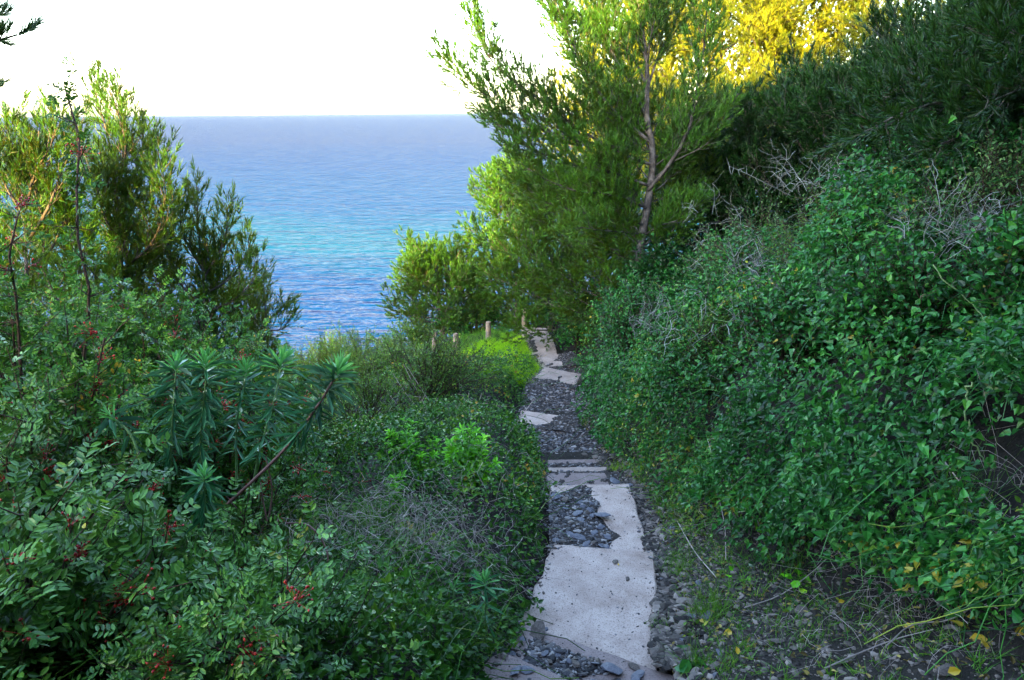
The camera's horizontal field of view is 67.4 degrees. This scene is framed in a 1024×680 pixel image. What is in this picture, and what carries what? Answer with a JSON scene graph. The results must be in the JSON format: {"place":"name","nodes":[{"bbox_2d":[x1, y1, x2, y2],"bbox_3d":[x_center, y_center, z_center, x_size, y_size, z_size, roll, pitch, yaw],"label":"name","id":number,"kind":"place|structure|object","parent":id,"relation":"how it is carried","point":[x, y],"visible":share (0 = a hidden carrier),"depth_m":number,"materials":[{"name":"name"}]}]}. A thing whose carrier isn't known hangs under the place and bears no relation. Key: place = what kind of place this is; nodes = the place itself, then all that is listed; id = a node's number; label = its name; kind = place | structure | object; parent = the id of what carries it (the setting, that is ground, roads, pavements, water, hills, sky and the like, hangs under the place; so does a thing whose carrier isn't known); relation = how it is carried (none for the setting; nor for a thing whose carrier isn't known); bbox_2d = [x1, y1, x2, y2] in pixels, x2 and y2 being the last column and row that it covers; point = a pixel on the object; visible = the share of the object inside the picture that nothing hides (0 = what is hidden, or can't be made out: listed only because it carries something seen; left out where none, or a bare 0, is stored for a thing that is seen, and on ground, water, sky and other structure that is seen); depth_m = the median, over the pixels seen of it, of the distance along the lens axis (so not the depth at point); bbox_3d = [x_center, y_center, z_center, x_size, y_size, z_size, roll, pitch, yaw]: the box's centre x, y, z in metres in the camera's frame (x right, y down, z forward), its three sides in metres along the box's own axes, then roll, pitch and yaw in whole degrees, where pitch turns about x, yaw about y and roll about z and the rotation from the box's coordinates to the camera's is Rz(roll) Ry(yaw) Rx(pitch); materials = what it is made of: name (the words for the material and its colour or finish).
{"place":"outdoors","nodes":[
{"label":"outdoors","id":0,"kind":"place"},
{"bbox_2d":[323,325,539,405],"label":"rough grass","id":1,"kind":"structure","parent":0,"point":[482,333],"depth_m":17.52,"materials":[{"name":"green plant"}]},
{"bbox_2d":[0,0,945,116],"label":"sky","id":2,"kind":"structure","parent":0,"point":[182,57],"materials":[{"name":"white"}]},
{"bbox_2d":[0,112,968,378],"bbox_3d":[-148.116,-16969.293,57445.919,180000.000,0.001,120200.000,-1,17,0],"label":"sea","id":3,"kind":"structure","parent":0,"point":[332,200],"depth_m":465.11,"materials":[{"name":"liquid"}]},
{"bbox_2d":[460,331,542,388],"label":"grass","id":4,"kind":"structure","parent":0,"point":[502,345],"depth_m":16.36,"materials":[{"name":"green plant"}]},
{"bbox_2d":[508,332,620,679],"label":"gravel","id":5,"kind":"structure","parent":0,"point":[607,474],"depth_m":8.92,"materials":[{"name":"grey gravel"}]},
{"bbox_2d":[482,650,566,679],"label":"concrete step","id":6,"kind":"object","parent":5,"relation":"on","point":[520,674],"visible":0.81,"depth_m":4.10,"materials":[{"name":"grey concrete"}]},
{"bbox_2d":[533,367,581,389],"bbox_3d":[0.808,0.763,13.451,1.033,0.226,0.798,10,19,31],"label":"concrete step","id":7,"kind":"object","parent":5,"relation":"on","point":[566,376],"visible":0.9,"depth_m":13.52,"materials":[{"name":"grey concrete"}]},
{"bbox_2d":[544,473,608,503],"bbox_3d":[0.724,1.569,7.568,0.783,0.166,0.868,-1,17,0],"label":"concrete step","id":8,"kind":"object","parent":5,"relation":"on","point":[578,477],"visible":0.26,"depth_m":7.82,"materials":[{"name":"grey concrete"}]},
{"bbox_2d":[522,544,656,670],"bbox_3d":[0.501,1.906,5.096,0.962,0.166,1.745,2,17,9],"label":"concrete step","id":9,"kind":"object","parent":5,"relation":"on","point":[581,626],"visible":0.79,"depth_m":5.26,"materials":[{"name":"grey concrete"}]},
{"bbox_2d":[506,624,674,679],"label":"concrete step","id":10,"kind":"object","parent":5,"relation":"on","point":[628,672],"visible":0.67,"depth_m":4.45,"materials":[{"name":"grey concrete"}]},
{"bbox_2d":[549,484,644,551],"bbox_3d":[0.695,1.698,6.503,0.875,0.167,1.769,-1,17,0],"label":"concrete step","id":11,"kind":"object","parent":5,"relation":"on","point":[630,540],"visible":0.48,"depth_m":6.79,"materials":[{"name":"grey concrete"}]},
{"bbox_2d":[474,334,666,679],"bbox_3d":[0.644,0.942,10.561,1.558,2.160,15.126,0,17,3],"label":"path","id":12,"kind":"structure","parent":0,"point":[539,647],"depth_m":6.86,"materials":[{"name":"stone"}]},
{"bbox_2d":[248,195,1023,679],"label":"ground","id":13,"kind":"structure","parent":0,"point":[1014,447],"depth_m":4.70,"materials":[{"name":"soil"}]},
{"bbox_2d":[0,0,54,92],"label":"pine tree","id":14,"kind":"object","parent":13,"relation":"on","point":[30,27],"visible":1,"depth_m":4.11,"materials":[{"name":"green plant"}]},
{"bbox_2d":[0,154,56,379],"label":"pine tree","id":15,"kind":"object","parent":13,"relation":"on","point":[5,227],"visible":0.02,"depth_m":7.30,"materials":[{"name":"green plant"}]},
{"bbox_2d":[0,102,101,328],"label":"pine tree","id":16,"kind":"object","parent":13,"relation":"on","point":[31,196],"visible":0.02,"depth_m":8.13,"materials":[{"name":"green plant"}]},
{"bbox_2d":[0,81,103,359],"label":"pine tree","id":17,"kind":"object","parent":13,"relation":"on","point":[34,169],"visible":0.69,"depth_m":6.73,"materials":[{"name":"green plant"}]},
{"bbox_2d":[0,248,180,476],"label":"mastic shrub","id":18,"kind":"object","parent":13,"relation":"on","point":[49,325],"visible":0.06,"depth_m":6.22,"materials":[{"name":"green plant"}]},
{"bbox_2d":[32,170,156,358],"bbox_3d":[-4.098,0.186,7.658,1.635,3.714,1.653,-1,17,0],"label":"pine tree","id":19,"kind":"object","parent":13,"relation":"on","point":[96,270],"visible":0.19,"depth_m":7.16,"materials":[{"name":"green plant"}]},
{"bbox_2d":[0,336,203,674],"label":"mastic shrub","id":20,"kind":"object","parent":13,"relation":"on","point":[43,461],"visible":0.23,"depth_m":3.59,"materials":[{"name":"green plant"}]},
{"bbox_2d":[0,430,222,679],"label":"mastic shrub","id":21,"kind":"object","parent":13,"relation":"on","point":[27,589],"visible":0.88,"depth_m":2.83,"materials":[{"name":"green plant"}]},
{"bbox_2d":[0,56,224,552],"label":"mastic shrub","id":22,"kind":"object","parent":13,"relation":"on","point":[75,380],"visible":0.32,"depth_m":4.20,"materials":[{"name":"green plant"}]},
{"bbox_2d":[48,145,194,363],"bbox_3d":[-4.063,0.037,8.327,1.827,4.209,2.006,-1,17,0],"label":"pine tree","id":23,"kind":"object","parent":13,"relation":"on","point":[124,226],"visible":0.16,"depth_m":7.93,"materials":[{"name":"green plant"}]},
{"bbox_2d":[92,403,150,464],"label":"spurge plant","id":24,"kind":"object","parent":13,"relation":"on","point":[111,423],"visible":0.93,"depth_m":3.60,"materials":[{"name":"green plant"}]},
{"bbox_2d":[52,51,193,344],"bbox_3d":[-4.080,-0.559,8.356,1.334,4.909,1.913,-8,18,-25],"label":"pine tree","id":25,"kind":"object","parent":13,"relation":"on","point":[126,143],"visible":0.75,"depth_m":7.77,"materials":[{"name":"green plant"}]},
{"bbox_2d":[47,264,257,503],"bbox_3d":[-3.295,0.594,6.659,1.683,2.462,1.750,-16,23,-42],"label":"mastic shrub","id":26,"kind":"object","parent":13,"relation":"on","point":[163,319],"visible":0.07,"depth_m":6.37,"materials":[{"name":"green plant"}]},
{"bbox_2d":[131,206,210,368],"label":"pine tree","id":27,"kind":"object","parent":13,"relation":"on","point":[174,289],"visible":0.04,"depth_m":8.99,"materials":[{"name":"green plant"}]},
{"bbox_2d":[141,348,203,490],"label":"spurge plant","id":28,"kind":"object","parent":13,"relation":"on","point":[178,364],"visible":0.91,"depth_m":3.90,"materials":[{"name":"green plant"}]},
{"bbox_2d":[83,573,322,679],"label":"mastic shrub","id":29,"kind":"object","parent":13,"relation":"on","point":[197,645],"visible":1,"depth_m":2.59,"materials":[{"name":"green plant"}]},
{"bbox_2d":[178,459,236,536],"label":"spurge plant","id":30,"kind":"object","parent":13,"relation":"on","point":[199,484],"visible":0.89,"depth_m":3.42,"materials":[{"name":"green plant"}]},
{"bbox_2d":[176,346,239,497],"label":"spurge plant","id":31,"kind":"object","parent":13,"relation":"on","point":[204,417],"visible":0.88,"depth_m":3.91,"materials":[{"name":"green plant"}]},
{"bbox_2d":[144,156,277,348],"bbox_3d":[-3.348,-0.140,8.982,1.432,3.972,1.094,-1,17,0],"label":"pine tree","id":32,"kind":"object","parent":13,"relation":"on","point":[191,195],"visible":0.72,"depth_m":8.72,"materials":[{"name":"green plant"}]},
{"bbox_2d":[27,496,406,679],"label":"mastic shrub","id":33,"kind":"object","parent":13,"relation":"on","point":[229,582],"visible":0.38,"depth_m":3.03,"materials":[{"name":"green plant"}]},
{"bbox_2d":[99,326,339,563],"bbox_3d":[-2.007,0.770,5.048,1.736,1.747,1.453,-1,17,0],"label":"shrub","id":34,"kind":"object","parent":13,"relation":"on","point":[223,466],"visible":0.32,"depth_m":5.01,"materials":[{"name":"green plant"}]},
{"bbox_2d":[156,227,290,369],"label":"pine tree","id":35,"kind":"object","parent":13,"relation":"on","point":[213,284],"visible":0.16,"depth_m":8.97,"materials":[{"name":"green plant"}]},
{"bbox_2d":[114,475,336,669],"bbox_3d":[-1.468,1.175,3.598,0.955,0.977,1.084,-16,22,-42],"label":"mastic shrub","id":36,"kind":"object","parent":13,"relation":"on","point":[237,514],"visible":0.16,"depth_m":3.67,"materials":[{"name":"green plant"}]},
{"bbox_2d":[122,266,328,499],"bbox_3d":[-2.747,0.498,6.976,1.868,2.304,1.820,15,22,42],"label":"mastic shrub","id":37,"kind":"object","parent":13,"relation":"on","point":[241,330],"visible":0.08,"depth_m":6.89,"materials":[{"name":"green plant"}]},
{"bbox_2d":[215,355,265,483],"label":"spurge plant","id":38,"kind":"object","parent":13,"relation":"on","point":[248,376],"visible":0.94,"depth_m":4.10,"materials":[{"name":"green plant"}]},
{"bbox_2d":[218,268,297,417],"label":"pine tree","id":39,"kind":"object","parent":13,"relation":"on","point":[259,303],"visible":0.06,"depth_m":9.88,"materials":[{"name":"green plant"}]},
{"bbox_2d":[153,349,370,545],"bbox_3d":[-2.201,0.865,6.126,1.874,1.573,1.611,5,17,19],"label":"mastic shrub","id":40,"kind":"object","parent":13,"relation":"on","point":[295,426],"visible":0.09,"depth_m":6.26,"materials":[{"name":"green plant"}]},
{"bbox_2d":[231,259,305,371],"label":"pine tree","id":41,"kind":"object","parent":13,"relation":"on","point":[285,305],"visible":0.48,"depth_m":9.27,"materials":[{"name":"green plant"}]},
{"bbox_2d":[239,344,311,507],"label":"spurge plant","id":42,"kind":"object","parent":13,"relation":"on","point":[285,354],"visible":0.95,"depth_m":3.99,"materials":[{"name":"green plant"}]},
{"bbox_2d":[225,348,360,506],"bbox_3d":[-1.092,0.420,3.837,0.707,0.706,0.326,-5,17,-14],"label":"spurge plant","id":43,"kind":"object","parent":13,"relation":"on","point":[340,366],"visible":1,"depth_m":3.79,"materials":[{"name":"green plant"}]},
{"bbox_2d":[14,337,599,679],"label":"ground creeper","id":44,"kind":"object","parent":13,"relation":"on","point":[431,660],"visible":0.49,"depth_m":5.20,"materials":[{"name":"green plant"}]},
{"bbox_2d":[278,327,374,398],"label":"bush","id":45,"kind":"object","parent":13,"relation":"on","point":[320,353],"visible":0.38,"depth_m":13.41,"materials":[{"name":"green plant"}]},
{"bbox_2d":[302,390,394,467],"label":"bush","id":46,"kind":"object","parent":13,"relation":"on","point":[336,423],"visible":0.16,"depth_m":8.96,"materials":[{"name":"green plant"}]},
{"bbox_2d":[294,466,434,536],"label":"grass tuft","id":47,"kind":"object","parent":13,"relation":"on","point":[382,506],"visible":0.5,"depth_m":5.71,"materials":[{"name":"green plant"}]},
{"bbox_2d":[302,357,433,436],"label":"bush","id":48,"kind":"object","parent":13,"relation":"on","point":[368,389],"visible":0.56,"depth_m":9.87,"materials":[{"name":"green plant"}]},
{"bbox_2d":[331,321,406,370],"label":"bush","id":49,"kind":"object","parent":13,"relation":"on","point":[353,343],"visible":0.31,"depth_m":18.01,"materials":[{"name":"green plant"}]},
{"bbox_2d":[200,439,566,671],"bbox_3d":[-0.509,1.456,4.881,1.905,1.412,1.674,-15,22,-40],"label":"dry grass","id":50,"kind":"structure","parent":13,"relation":"on","point":[457,516],"depth_m":4.83,"materials":[{"name":"plant"}]},
{"bbox_2d":[365,309,439,349],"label":"bush","id":51,"kind":"object","parent":13,"relation":"on","point":[414,332],"visible":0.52,"depth_m":21.11,"materials":[{"name":"green plant"}]},
{"bbox_2d":[303,528,506,677],"bbox_3d":[-0.662,1.310,3.859,1.336,0.456,1.134,-14,21,-39],"label":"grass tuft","id":52,"kind":"object","parent":13,"relation":"on","point":[411,625],"visible":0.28,"depth_m":3.85,"materials":[{"name":"green plant"}]},
{"bbox_2d":[373,417,445,482],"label":"bright leaved shrub","id":53,"kind":"object","parent":13,"relation":"on","point":[419,453],"visible":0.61,"depth_m":6.93,"materials":[{"name":"green plant"}]},
{"bbox_2d":[357,313,508,410],"bbox_3d":[-1.145,0.403,10.902,2.224,1.489,1.751,-1,17,0],"label":"bush","id":54,"kind":"object","parent":13,"relation":"on","point":[443,371],"visible":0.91,"depth_m":10.97,"materials":[{"name":"green plant"}]},
{"bbox_2d":[377,223,506,339],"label":"pine tree","id":55,"kind":"object","parent":13,"relation":"on","point":[422,267],"visible":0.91,"depth_m":19.56,"materials":[{"name":"green plant"}]},
{"bbox_2d":[419,298,513,336],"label":"bush","id":56,"kind":"object","parent":13,"relation":"on","point":[497,318],"visible":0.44,"depth_m":20.19,"materials":[{"name":"green plant"}]},
{"bbox_2d":[441,421,502,491],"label":"bright leaved shrub","id":57,"kind":"object","parent":13,"relation":"on","point":[469,453],"visible":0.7,"depth_m":6.64,"materials":[{"name":"green plant"}]},
{"bbox_2d":[464,567,507,655],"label":"spurge plant","id":58,"kind":"object","parent":13,"relation":"on","point":[486,577],"visible":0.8,"depth_m":4.18,"materials":[{"name":"green plant"}]},
{"bbox_2d":[451,142,573,332],"bbox_3d":[0.052,-2.443,19.394,3.346,5.128,3.756,13,21,38],"label":"pine tree","id":59,"kind":"object","parent":13,"relation":"on","point":[489,192],"visible":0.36,"depth_m":18.99,"materials":[{"name":"green plant"}]},
{"bbox_2d":[473,147,658,350],"bbox_3d":[1.469,-2.016,16.614,4.324,4.661,4.165,-7,18,-21],"label":"pine tree","id":60,"kind":"object","parent":13,"relation":"on","point":[526,221],"visible":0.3,"depth_m":16.15,"materials":[{"name":"green plant"}]},
{"bbox_2d":[532,286,599,349],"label":"bush","id":61,"kind":"object","parent":13,"relation":"on","point":[563,339],"visible":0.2,"depth_m":16.21,"materials":[{"name":"green plant"}]},
{"bbox_2d":[423,0,752,298],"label":"pine tree","id":62,"kind":"object","parent":13,"relation":"on","point":[681,137],"visible":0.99,"depth_m":12.16,"materials":[{"name":"green plant"}]},
{"bbox_2d":[534,199,669,352],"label":"pine tree","id":63,"kind":"object","parent":13,"relation":"on","point":[573,269],"visible":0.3,"depth_m":14.79,"materials":[{"name":"green plant"}]},
{"bbox_2d":[584,266,677,362],"bbox_3d":[1.787,-0.231,10.314,1.410,1.565,1.215,-10,19,-29],"label":"creeper mound","id":64,"kind":"object","parent":13,"relation":"on","point":[625,323],"visible":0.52,"depth_m":10.26,"materials":[{"name":"green plant"}]},
{"bbox_2d":[524,0,737,214],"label":"pine tree","id":65,"kind":"object","parent":13,"relation":"on","point":[674,59],"visible":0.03,"depth_m":22.59,"materials":[{"name":"green plant"}]},
{"bbox_2d":[600,265,678,339],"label":"ivy bush","id":66,"kind":"object","parent":13,"relation":"on","point":[639,287],"visible":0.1,"depth_m":11.23,"materials":[{"name":"green plant"}]},
{"bbox_2d":[590,233,691,314],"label":"ivy bush","id":67,"kind":"object","parent":13,"relation":"on","point":[649,262],"visible":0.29,"depth_m":12.20,"materials":[{"name":"green plant"}]},
{"bbox_2d":[608,287,706,391],"bbox_3d":[1.852,0.011,8.992,1.439,1.289,1.212,-1,17,0],"label":"creeper mound","id":68,"kind":"object","parent":13,"relation":"on","point":[646,336],"visible":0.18,"depth_m":8.95,"materials":[{"name":"green plant"}]},
{"bbox_2d":[640,131,755,256],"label":"pine tree","id":69,"kind":"object","parent":13,"relation":"on","point":[719,207],"visible":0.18,"depth_m":13.92,"materials":[{"name":"green plant"}]},
{"bbox_2d":[640,291,762,409],"bbox_3d":[1.907,0.101,7.498,1.348,1.177,1.234,9,19,29],"label":"creeper mound","id":70,"kind":"object","parent":13,"relation":"on","point":[707,329],"visible":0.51,"depth_m":7.40,"materials":[{"name":"green plant"}]},
{"bbox_2d":[674,562,749,631],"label":"grass tuft","id":71,"kind":"object","parent":13,"relation":"on","point":[708,607],"visible":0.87,"depth_m":4.77,"materials":[{"name":"green plant"}]},
{"bbox_2d":[655,216,783,292],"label":"ivy bush","id":72,"kind":"object","parent":13,"relation":"on","point":[691,263],"visible":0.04,"depth_m":11.44,"materials":[{"name":"green plant"}]},
{"bbox_2d":[581,0,860,206],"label":"pine tree","id":73,"kind":"object","parent":13,"relation":"on","point":[798,13],"visible":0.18,"depth_m":19.53,"materials":[{"name":"yellow plant"}]},
{"bbox_2d":[674,184,816,338],"bbox_3d":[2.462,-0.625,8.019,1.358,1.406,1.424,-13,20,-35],"label":"creeper mound","id":74,"kind":"object","parent":13,"relation":"on","point":[742,255],"visible":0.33,"depth_m":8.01,"materials":[{"name":"green plant"}]},
{"bbox_2d":[591,381,904,646],"bbox_3d":[1.366,1.006,8.448,1.626,2.184,8.421,-2,17,-6],"label":"foot growth","id":75,"kind":"object","parent":13,"relation":"on","point":[738,544],"visible":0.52,"depth_m":6.17,"materials":[{"name":"green plant"}]},
{"bbox_2d":[681,65,832,258],"bbox_3d":[4.700,-2.916,14.592,3.316,4.425,3.679,-1,17,0],"label":"pine tree","id":76,"kind":"object","parent":13,"relation":"on","point":[741,127],"visible":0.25,"depth_m":13.69,"materials":[{"name":"green plant"}]},
{"bbox_2d":[699,253,851,392],"bbox_3d":[2.339,-0.176,6.199,1.211,1.124,1.318,12,21,37],"label":"creeper mound","id":77,"kind":"object","parent":13,"relation":"on","point":[766,317],"visible":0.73,"depth_m":6.10,"materials":[{"name":"green plant"}]},
{"bbox_2d":[539,135,1023,679],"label":"creeper","id":78,"kind":"object","parent":13,"relation":"on","point":[835,475],"visible":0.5,"depth_m":4.82,"materials":[{"name":"green plant"}]},
{"bbox_2d":[629,280,696,351],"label":"thorn bush","id":79,"kind":"object","parent":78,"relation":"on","point":[650,324],"visible":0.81,"depth_m":8.11,"materials":[{"name":"plant"}]},
{"bbox_2d":[687,232,797,309],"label":"thorn bush","id":80,"kind":"object","parent":78,"relation":"on","point":[756,263],"visible":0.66,"depth_m":7.59,"materials":[{"name":"plant"}]},
{"bbox_2d":[687,0,882,211],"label":"pine tree","id":81,"kind":"object","parent":13,"relation":"on","point":[755,16],"visible":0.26,"depth_m":19.10,"materials":[{"name":"yellow plant"}]},
{"bbox_2d":[559,145,1023,678],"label":"shrub","id":82,"kind":"object","parent":13,"relation":"on","point":[1013,560],"visible":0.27,"depth_m":6.45,"materials":[{"name":"green plant"}]},
{"bbox_2d":[727,138,871,208],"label":"thorn bush","id":83,"kind":"object","parent":13,"relation":"on","point":[786,159],"visible":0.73,"depth_m":8.15,"materials":[{"name":"plant"}]},
{"bbox_2d":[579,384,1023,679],"bbox_3d":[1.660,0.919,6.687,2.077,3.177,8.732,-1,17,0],"label":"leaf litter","id":84,"kind":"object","parent":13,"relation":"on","point":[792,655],"visible":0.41,"depth_m":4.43,"materials":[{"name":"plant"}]},
{"bbox_2d":[582,389,1023,679],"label":"rubble","id":85,"kind":"object","parent":13,"relation":"on","point":[670,601],"visible":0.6,"depth_m":4.68,"materials":[{"name":"grey gravel"}]},
{"bbox_2d":[594,396,1023,679],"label":"weeds","id":86,"kind":"object","parent":13,"relation":"on","point":[747,650],"visible":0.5,"depth_m":4.42,"materials":[{"name":"green plant"}]},
{"bbox_2d":[749,154,924,290],"bbox_3d":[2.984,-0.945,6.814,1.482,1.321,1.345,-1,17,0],"label":"creeper mound","id":87,"kind":"object","parent":13,"relation":"on","point":[857,235],"visible":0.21,"depth_m":6.78,"materials":[{"name":"green plant"}]},
{"bbox_2d":[722,22,965,245],"bbox_3d":[5.613,-3.061,12.753,4.262,4.257,3.949,-1,17,0],"label":"pine tree","id":88,"kind":"object","parent":13,"relation":"on","point":[811,85],"visible":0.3,"depth_m":12.55,"materials":[{"name":"green plant"}]},
{"bbox_2d":[688,564,1023,679],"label":"dry grass","id":89,"kind":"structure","parent":13,"relation":"on","point":[832,616],"depth_m":3.93,"materials":[{"name":"plant"}]},
{"bbox_2d":[795,0,946,152],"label":"pine tree","id":90,"kind":"object","parent":13,"relation":"on","point":[848,18],"visible":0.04,"depth_m":18.46,"materials":[{"name":"yellow plant"}]},
{"bbox_2d":[769,364,1023,633],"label":"dry grass","id":91,"kind":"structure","parent":13,"relation":"on","point":[922,533],"depth_m":4.12,"materials":[{"name":"plant"}]},
{"bbox_2d":[803,0,993,198],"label":"pine tree","id":92,"kind":"object","parent":13,"relation":"on","point":[911,26],"visible":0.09,"depth_m":10.52,"materials":[{"name":"green plant"}]},
{"bbox_2d":[800,227,1008,372],"bbox_3d":[2.705,-0.227,5.245,1.248,1.106,1.240,-13,21,-36],"label":"creeper mound","id":93,"kind":"object","parent":13,"relation":"on","point":[915,286],"visible":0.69,"depth_m":5.09,"materials":[{"name":"green plant"}]},
{"bbox_2d":[813,0,1023,192],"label":"pine tree","id":94,"kind":"object","parent":13,"relation":"on","point":[998,25],"visible":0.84,"depth_m":6.08,"materials":[{"name":"green plant"}]},
{"bbox_2d":[855,90,1019,219],"bbox_3d":[3.821,-1.563,6.707,1.548,1.232,1.456,-15,22,-40],"label":"creeper mound","id":95,"kind":"object","parent":13,"relation":"on","point":[896,148],"visible":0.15,"depth_m":6.62,"materials":[{"name":"green plant"}]},
{"bbox_2d":[866,119,1023,266],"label":"creeper mound","id":96,"kind":"object","parent":13,"relation":"on","point":[989,175],"visible":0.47,"depth_m":5.44,"materials":[{"name":"green leaf"},{"name":"green plant"}]},
{"bbox_2d":[883,419,1022,525],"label":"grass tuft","id":97,"kind":"object","parent":13,"relation":"on","point":[955,499],"visible":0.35,"depth_m":4.07,"materials":[{"name":"green plant"}]},
{"bbox_2d":[884,147,1023,266],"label":"thorn bush","id":98,"kind":"object","parent":13,"relation":"on","point":[955,222],"visible":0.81,"depth_m":5.02,"materials":[{"name":"plant"}]},
{"bbox_2d":[914,204,1023,329],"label":"creeper mound","id":99,"kind":"object","parent":13,"relation":"on","point":[993,269],"visible":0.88,"depth_m":4.56,"materials":[{"name":"green plant"}]},
{"bbox_2d":[981,104,1023,178],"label":"creeper mound","id":100,"kind":"object","parent":13,"relation":"on","point":[1020,131],"visible":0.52,"depth_m":5.67,"materials":[{"name":"green plant"}]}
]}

